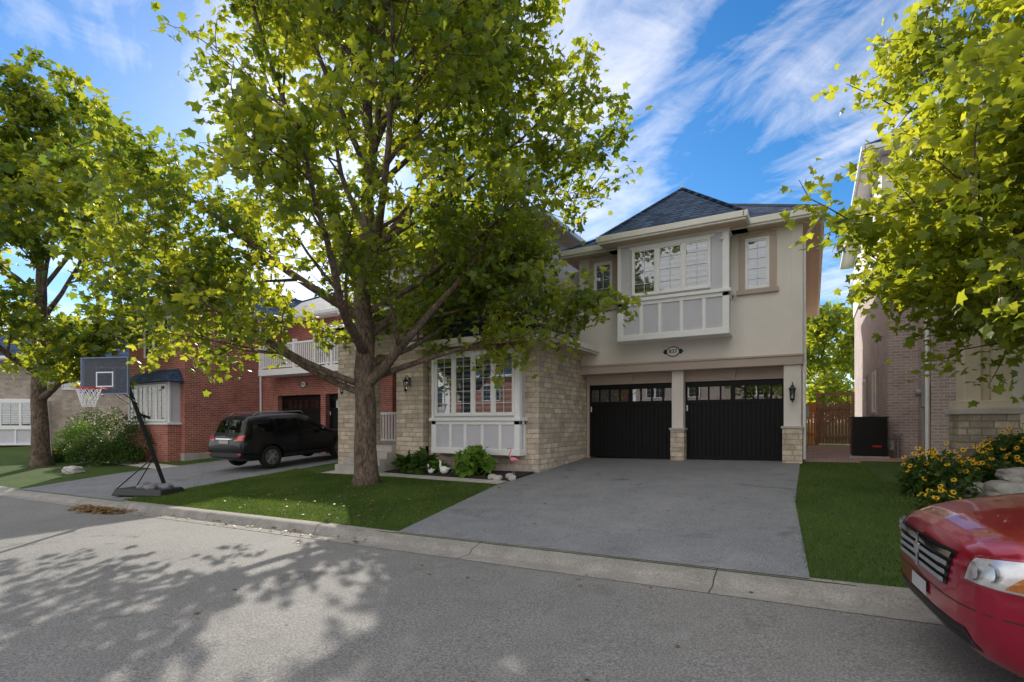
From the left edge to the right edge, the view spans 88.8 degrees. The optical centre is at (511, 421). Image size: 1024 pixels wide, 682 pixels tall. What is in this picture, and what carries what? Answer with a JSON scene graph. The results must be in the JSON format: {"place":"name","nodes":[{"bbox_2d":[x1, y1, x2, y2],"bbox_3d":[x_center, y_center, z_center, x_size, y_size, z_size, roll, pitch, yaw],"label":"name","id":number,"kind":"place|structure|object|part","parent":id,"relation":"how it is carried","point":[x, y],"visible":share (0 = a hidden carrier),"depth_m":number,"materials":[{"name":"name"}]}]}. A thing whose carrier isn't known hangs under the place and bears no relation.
{"place":"outdoors","nodes":[
{"label":"outdoors","id":0,"kind":"place"},
{"bbox_2d":[89,460,176,468],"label":"path","id":1,"kind":"structure","parent":0,"point":[141,464],"depth_m":19.52,"materials":[{"name":"concrete"}]},
{"bbox_2d":[24,453,337,499],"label":"driveway","id":2,"kind":"structure","parent":0,"point":[183,476],"depth_m":15.78,"materials":[{"name":"grey asphalt"}]},
{"bbox_2d":[74,357,184,496],"bbox_3d":[-8.734,0.142,11.838,1.420,3.133,1.981,0,0,19],"label":"basketball hoop","id":3,"kind":"object","parent":2,"relation":"on","point":[105,375],"visible":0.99,"depth_m":11.57,"materials":[{"name":"black plastic"}]},
{"bbox_2d":[208,410,337,467],"bbox_3d":[-7.739,0.490,18.138,2.320,1.777,4.694,0,3,30],"label":"suv car","id":4,"kind":"object","parent":2,"relation":"on","point":[268,439],"visible":0.84,"depth_m":16.62,"materials":[{"name":"black paint"}]},
{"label":"rear window","id":5,"kind":"part","parent":4,"relation":"part of","materials":[{"name":"black glass"}]},
{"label":"side window","id":6,"kind":"part","parent":4,"relation":"part of","materials":[{"name":"black glass"}]},
{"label":"side window","id":7,"kind":"part","parent":4,"relation":"part of","materials":[{"name":"black glass"}]},
{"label":"side window","id":8,"kind":"part","parent":4,"relation":"part of","materials":[{"name":"black glass"}]},
{"bbox_2d":[321,470,505,483],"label":"path","id":9,"kind":"structure","parent":0,"point":[440,478],"depth_m":12.82,"materials":[{"name":"concrete"}]},
{"bbox_2d":[0,424,938,587],"bbox_3d":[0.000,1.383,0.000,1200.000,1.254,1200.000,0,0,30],"label":"ground","id":10,"kind":"structure","parent":0,"point":[15,472],"depth_m":9.09,"materials":[{"name":"green plant"}]},
{"bbox_2d":[29,445,65,462],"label":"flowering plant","id":11,"kind":"object","parent":10,"relation":"on","point":[56,457],"visible":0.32,"depth_m":21.50,"materials":[{"name":"green plant"}]},
{"bbox_2d":[0,329,128,446],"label":"brick house","id":12,"kind":"structure","parent":10,"relation":"on","point":[64,403],"depth_m":32.22,"materials":[{"name":"beige brick"}]},
{"bbox_2d":[0,402,30,426],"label":"window","id":13,"kind":"structure","parent":12,"relation":"in","point":[12,414],"depth_m":31.56,"materials":[{"name":"white glass"}]},
{"bbox_2d":[62,371,79,389],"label":"window","id":14,"kind":"structure","parent":12,"relation":"in","point":[67,386],"depth_m":32.51,"materials":[{"name":"white paint"}]},
{"bbox_2d":[80,414,125,438],"bbox_3d":[-25.667,0.650,32.775,2.600,2.300,0.075,0,0,-8],"label":"garage door","id":15,"kind":"structure","parent":12,"relation":"in","point":[120,417],"depth_m":32.78,"materials":[{"name":"beige paint"}]},
{"bbox_2d":[61,466,84,473],"bbox_3d":[-14.999,1.664,17.850,0.625,0.331,0.496,0,0,12],"label":"boulder","id":16,"kind":"object","parent":10,"relation":"on","point":[72,469],"visible":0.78,"depth_m":17.67,"materials":[{"name":"stone"}]},
{"bbox_2d":[51,417,106,449],"bbox_3d":[-19.114,0.704,23.273,2.128,1.840,1.896,0,0,30],"label":"shrub","id":17,"kind":"object","parent":10,"relation":"on","point":[67,437],"visible":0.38,"depth_m":22.91,"materials":[{"name":"green plant"}]},
{"bbox_2d":[56,433,110,459],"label":"shrub","id":18,"kind":"object","parent":10,"relation":"on","point":[62,445],"visible":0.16,"depth_m":21.50,"materials":[{"name":"green plant"}]},
{"bbox_2d":[62,436,121,464],"bbox_3d":[-16.440,1.116,20.480,2.191,1.139,1.921,0,0,30],"label":"shrub","id":19,"kind":"object","parent":10,"relation":"on","point":[72,456],"visible":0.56,"depth_m":19.96,"materials":[{"name":"green plant"}]},
{"bbox_2d":[65,407,119,442],"bbox_3d":[-19.915,0.377,24.687,2.352,2.389,2.128,0,0,30],"label":"shrub","id":20,"kind":"object","parent":10,"relation":"on","point":[85,417],"visible":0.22,"depth_m":24.54,"materials":[{"name":"green plant"}]},
{"bbox_2d":[79,406,134,454],"bbox_3d":[-16.723,0.461,22.308,2.823,2.292,2.469,0,0,30],"label":"shrub","id":21,"kind":"object","parent":10,"relation":"on","point":[98,432],"visible":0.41,"depth_m":21.77,"materials":[{"name":"green plant"}]},
{"bbox_2d":[0,45,213,467],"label":"maple tree","id":22,"kind":"object","parent":10,"relation":"on","point":[28,183],"visible":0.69,"depth_m":18.98,"materials":[{"name":"green plant"}]},
{"bbox_2d":[87,438,145,464],"bbox_3d":[-15.159,1.135,20.051,1.946,1.066,1.717,0,0,30],"label":"shrub","id":23,"kind":"object","parent":10,"relation":"on","point":[129,448],"visible":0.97,"depth_m":19.79,"materials":[{"name":"green plant"}]},
{"bbox_2d":[112,416,156,460],"bbox_3d":[-15.120,0.626,21.292,2.316,1.963,2.137,0,0,30],"label":"shrub","id":24,"kind":"object","parent":10,"relation":"on","point":[132,431],"visible":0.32,"depth_m":20.67,"materials":[{"name":"green plant"}]},
{"bbox_2d":[110,287,395,461],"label":"brick house","id":25,"kind":"structure","parent":10,"relation":"on","point":[181,411],"depth_m":21.57,"materials":[{"name":"brick"}]},
{"bbox_2d":[128,384,166,421],"bbox_3d":[-14.839,-0.760,21.236,2.900,1.480,0.075,0,0,30],"label":"window","id":26,"kind":"structure","parent":25,"relation":"in","point":[152,399],"depth_m":21.06,"materials":[{"name":"white glass"}]},
{"bbox_2d":[144,316,173,358],"bbox_3d":[-14.658,-3.500,21.651,2.200,1.600,0.075,0,0,30],"label":"window","id":27,"kind":"structure","parent":25,"relation":"in","point":[146,350],"depth_m":21.78,"materials":[{"name":"grey glass"}]},
{"bbox_2d":[282,396,320,452],"bbox_3d":[-8.993,0.150,22.526,2.750,2.500,0.110,0,0,30],"label":"garage door","id":28,"kind":"structure","parent":25,"relation":"in","point":[310,406],"depth_m":22.44,"materials":[{"name":"black paint"}]},
{"bbox_2d":[313,323,340,364],"bbox_3d":[-8.211,-3.325,23.135,1.700,1.950,0.075,0,0,30],"label":"window","id":29,"kind":"structure","parent":25,"relation":"in","point":[314,334],"depth_m":23.34,"materials":[{"name":"white paint"}]},
{"bbox_2d":[330,395,337,428],"bbox_3d":[-6.457,0.150,21.068,2.500,2.500,0.110,0,0,30],"label":"front door","id":30,"kind":"structure","parent":25,"relation":"in","point":[333,398],"depth_m":21.56,"materials":[{"name":"black paint"}]},
{"bbox_2d":[123,468,496,530],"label":"grass","id":31,"kind":"structure","parent":10,"relation":"on","point":[265,481],"depth_m":10.85,"materials":[{"name":"green plant"}]},
{"bbox_2d":[129,476,499,541],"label":"fallen leaves","id":32,"kind":"object","parent":10,"relation":"on","point":[296,504],"visible":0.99,"depth_m":9.57,"materials":[{"name":"plant"}]},
{"bbox_2d":[3,0,653,485],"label":"maple tree","id":33,"kind":"object","parent":10,"relation":"on","point":[477,72],"visible":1,"depth_m":11.22,"materials":[{"name":"green plant"}]},
{"bbox_2d":[384,468,532,479],"bbox_3d":[-1.619,1.307,13.534,4.300,0.131,1.350,0,0,30],"label":"garden bed","id":34,"kind":"object","parent":10,"relation":"on","point":[504,473],"visible":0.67,"depth_m":13.12,"materials":[{"name":"soil"}]},
{"bbox_2d":[390,449,411,473],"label":"hosta plant","id":35,"kind":"object","parent":34,"relation":"on","point":[402,462],"visible":0.59,"depth_m":14.10,"materials":[{"name":"green plant"}]},
{"bbox_2d":[407,447,441,474],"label":"hosta plant","id":36,"kind":"object","parent":34,"relation":"on","point":[418,465],"visible":0.81,"depth_m":13.74,"materials":[{"name":"green plant"}]},
{"bbox_2d":[429,460,451,472],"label":"hosta plant","id":37,"kind":"object","parent":34,"relation":"on","point":[435,465],"visible":0.6,"depth_m":13.71,"materials":[{"name":"green plant"}]},
{"bbox_2d":[438,460,449,473],"bbox_3d":[-1.739,1.152,13.343,0.405,0.346,0.160,0,0,30],"label":"goose ornament","id":38,"kind":"object","parent":34,"relation":"on","point":[444,469],"visible":1,"depth_m":13.29,"materials":[{"name":"white paint"}]},
{"bbox_2d":[451,444,497,477],"bbox_3d":[-0.921,0.995,13.038,1.228,0.964,1.119,0,0,30],"label":"hydrangea plant","id":39,"kind":"object","parent":34,"relation":"on","point":[473,460],"visible":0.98,"depth_m":12.80,"materials":[{"name":"green plant"}]},
{"bbox_2d":[488,474,495,479],"bbox_3d":[-0.450,1.290,12.255,0.199,0.159,0.154,0,0,27],"label":"boulder","id":40,"kind":"object","parent":34,"relation":"on","point":[490,476],"visible":0.65,"depth_m":12.21,"materials":[{"name":"stone"}]},
{"bbox_2d":[493,475,502,479],"bbox_3d":[-0.324,1.293,12.067,0.212,0.144,0.172,0,0,22],"label":"boulder","id":41,"kind":"object","parent":34,"relation":"on","point":[497,477],"visible":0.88,"depth_m":12.01,"materials":[{"name":"stone"}]},
{"bbox_2d":[507,447,518,474],"bbox_3d":[0.027,0.960,12.500,0.321,0.718,0.110,0,0,30],"label":"flamingo ornament","id":42,"kind":"object","parent":34,"relation":"on","point":[513,459],"visible":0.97,"depth_m":12.48,"materials":[{"name":"pink plastic"}]},
{"bbox_2d":[0,486,943,624],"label":"kerb","id":43,"kind":"structure","parent":10,"relation":"on","point":[902,603],"depth_m":5.86,"materials":[{"name":"concrete"}]},
{"bbox_2d":[508,474,515,480],"bbox_3d":[0.001,1.281,11.998,0.198,0.159,0.160,0,0,3],"label":"boulder","id":44,"kind":"object","parent":10,"relation":"on","point":[511,477],"visible":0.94,"depth_m":11.93,"materials":[{"name":"stone"}]},
{"bbox_2d":[193,503,868,681],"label":"fallen leaves","id":45,"kind":"object","parent":10,"relation":"on","point":[480,592],"visible":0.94,"depth_m":5.55,"materials":[{"name":"brown plant"}]},
{"bbox_2d":[323,184,824,473],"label":"suburban house","id":46,"kind":"structure","parent":10,"relation":"on","point":[703,356],"depth_m":13.77,"materials":[{"name":"beige paint"}]},
{"bbox_2d":[397,268,426,283],"bbox_3d":[-3.386,-4.350,17.583,1.380,1.624,0.090,0,0,30],"label":"window","id":47,"kind":"structure","parent":46,"relation":"in","point":[399,280],"depth_m":17.69,"materials":[{"name":"white paint"}]},
{"bbox_2d":[434,350,514,415],"bbox_3d":[-1.009,-0.970,13.572,2.480,1.620,0.075,0,0,30],"label":"window","id":48,"kind":"structure","parent":46,"relation":"in","point":[471,393],"depth_m":13.55,"materials":[{"name":"white glass"}]},
{"bbox_2d":[589,256,616,309],"bbox_3d":[2.626,-3.965,15.049,0.950,1.510,0.090,0,0,30],"label":"window","id":49,"kind":"structure","parent":46,"relation":"in","point":[603,279],"depth_m":15.05,"materials":[{"name":"white paint"}]},
{"bbox_2d":[590,382,671,458],"bbox_3d":[3.439,-0.045,15.158,2.490,2.150,0.110,0,0,30],"label":"garage door","id":50,"kind":"structure","parent":46,"relation":"in","point":[627,420],"depth_m":15.13,"materials":[{"name":"black paint"}]},
{"bbox_2d":[632,236,710,296],"bbox_3d":[4.086,-3.985,13.526,2.000,1.270,0.075,0,0,30],"label":"window","id":51,"kind":"structure","parent":46,"relation":"in","point":[685,265],"depth_m":13.50,"materials":[{"name":"white glass"}]},
{"bbox_2d":[685,378,783,460],"bbox_3d":[5.827,-0.060,13.785,2.420,2.120,0.110,0,0,30],"label":"garage door","id":52,"kind":"structure","parent":46,"relation":"in","point":[727,419],"depth_m":13.74,"materials":[{"name":"black paint"}]},
{"bbox_2d":[736,230,778,295],"bbox_3d":[6.120,-3.965,13.040,0.950,1.510,0.090,0,0,30],"label":"window","id":53,"kind":"structure","parent":46,"relation":"in","point":[757,251],"depth_m":13.04,"materials":[{"name":"white glass"}]},
{"bbox_2d":[806,402,815,444],"bbox_3d":[12.556,0.070,22.005,0.430,1.800,0.070,0,0,30],"label":"wooden fence","id":54,"kind":"object","parent":10,"relation":"on","point":[811,430],"visible":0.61,"depth_m":21.95,"materials":[{"name":"brown wood"}]},
{"bbox_2d":[806,297,853,435],"bbox_3d":[18.985,-3.384,31.775,5.178,9.014,6.155,0,0,-27],"label":"garden tree","id":55,"kind":"object","parent":10,"relation":"on","point":[825,325],"visible":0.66,"depth_m":30.79,"materials":[{"name":"green plant"}]},
{"bbox_2d":[817,302,853,401],"bbox_3d":[24.111,-3.538,34.655,6.855,9.230,6.274,0,0,30],"label":"garden tree","id":56,"kind":"object","parent":10,"relation":"on","point":[836,349],"visible":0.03,"depth_m":34.94,"materials":[{"name":"green plant"}]},
{"bbox_2d":[816,392,854,444],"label":"wooden gate","id":57,"kind":"structure","parent":10,"relation":"on","point":[829,424],"depth_m":21.80,"materials":[{"name":"brown wood"}]},
{"bbox_2d":[848,417,889,458],"bbox_3d":[9.550,0.434,14.021,0.880,1.150,0.870,0,0,30],"label":"air conditioner","id":58,"kind":"object","parent":10,"relation":"on","point":[869,437],"visible":0.99,"depth_m":13.70,"materials":[{"name":"black metal"}]},
{"bbox_2d":[841,445,917,461],"bbox_3d":[11.618,0.942,16.794,1.400,0.027,10.100,0,0,30],"label":"gravel strip","id":59,"kind":"object","parent":10,"relation":"on","point":[891,459],"depth_m":13.27,"materials":[{"name":"grey gravel"}]},
{"bbox_2d":[793,461,967,587],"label":"grass","id":60,"kind":"structure","parent":10,"relation":"on","point":[829,513],"depth_m":7.37,"materials":[{"name":"green plant"}]},
{"bbox_2d":[779,0,1023,407],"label":"maple tree","id":61,"kind":"object","parent":10,"relation":"on","point":[930,257],"visible":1,"depth_m":6.58,"materials":[{"name":"green plant"}]},
{"bbox_2d":[840,102,1023,466],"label":"brick house","id":62,"kind":"structure","parent":10,"relation":"on","point":[932,410],"depth_m":13.52,"materials":[{"name":"brick"}]},
{"bbox_2d":[862,375,867,416],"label":"window","id":63,"kind":"structure","parent":62,"relation":"in","point":[865,379],"depth_m":19.27,"materials":[{"name":"white paint"}]},
{"bbox_2d":[870,366,878,415],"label":"window","id":64,"kind":"structure","parent":62,"relation":"in","point":[874,412],"depth_m":16.15,"materials":[{"name":"grey glass"}]},
{"bbox_2d":[914,484,960,509],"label":"flowering plant","id":65,"kind":"object","parent":10,"relation":"on","point":[930,497],"visible":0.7,"depth_m":7.35,"materials":[{"name":"green plant"}]},
{"bbox_2d":[934,480,983,497],"bbox_3d":[7.082,1.070,8.324,0.695,0.324,0.574,0,0,5],"label":"boulder","id":66,"kind":"object","parent":10,"relation":"on","point":[981,485],"visible":0.21,"depth_m":8.07,"materials":[{"name":"stone"}]},
{"bbox_2d":[983,480,1023,496],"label":"boulder","id":67,"kind":"object","parent":10,"relation":"on","point":[995,487],"visible":0.61,"depth_m":7.84,"materials":[{"name":"stone"}]},
{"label":"garden bed","id":68,"kind":"structure","parent":10,"relation":"on","visible":0},
{"bbox_2d":[894,441,986,499],"bbox_3d":[6.848,0.795,8.402,1.171,0.982,1.159,0,0,30],"label":"flowering plant","id":69,"kind":"object","parent":68,"relation":"on","point":[922,474],"visible":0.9,"depth_m":8.19,"materials":[{"name":"green plant"}]},
{"bbox_2d":[951,442,1023,482],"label":"flowering plant","id":70,"kind":"object","parent":68,"relation":"on","point":[991,464],"visible":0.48,"depth_m":8.59,"materials":[{"name":"green plant"}]},
{"bbox_2d":[978,423,1023,466],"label":"flowering plant","id":71,"kind":"object","parent":68,"relation":"on","point":[1005,444],"visible":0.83,"depth_m":9.24,"materials":[{"name":"green plant"}]},
{"bbox_2d":[994,467,1023,481],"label":"boulder","id":72,"kind":"object","parent":68,"relation":"on","point":[1015,474],"visible":0.77,"depth_m":8.04,"materials":[{"name":"stone"}]},
{"bbox_2d":[0,0,1022,422],"label":"sky","id":73,"kind":"structure","parent":0,"point":[730,85],"materials":[{"name":"blue"}]},
{"bbox_2d":[0,496,1023,681],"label":"road","id":74,"kind":"structure","parent":0,"point":[100,597],"depth_m":4.30,"materials":[{"name":"grey asphalt"}]},
{"bbox_2d":[66,504,133,514],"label":"fallen leaves","id":75,"kind":"object","parent":74,"relation":"on","point":[97,509],"visible":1,"depth_m":10.68,"materials":[{"name":"brown plant"}]},
{"bbox_2d":[898,493,1023,677],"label":"car","id":76,"kind":"object","parent":74,"relation":"on","point":[962,565],"visible":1,"depth_m":2.92,"materials":[{"name":"red paint"}]},
{"bbox_2d":[398,458,809,577],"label":"driveway","id":77,"kind":"structure","parent":0,"point":[748,522],"depth_m":8.07,"materials":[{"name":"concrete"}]},
{"bbox_2d":[804,445,860,462],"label":"path","id":78,"kind":"structure","parent":0,"point":[827,453],"depth_m":15.54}
]}

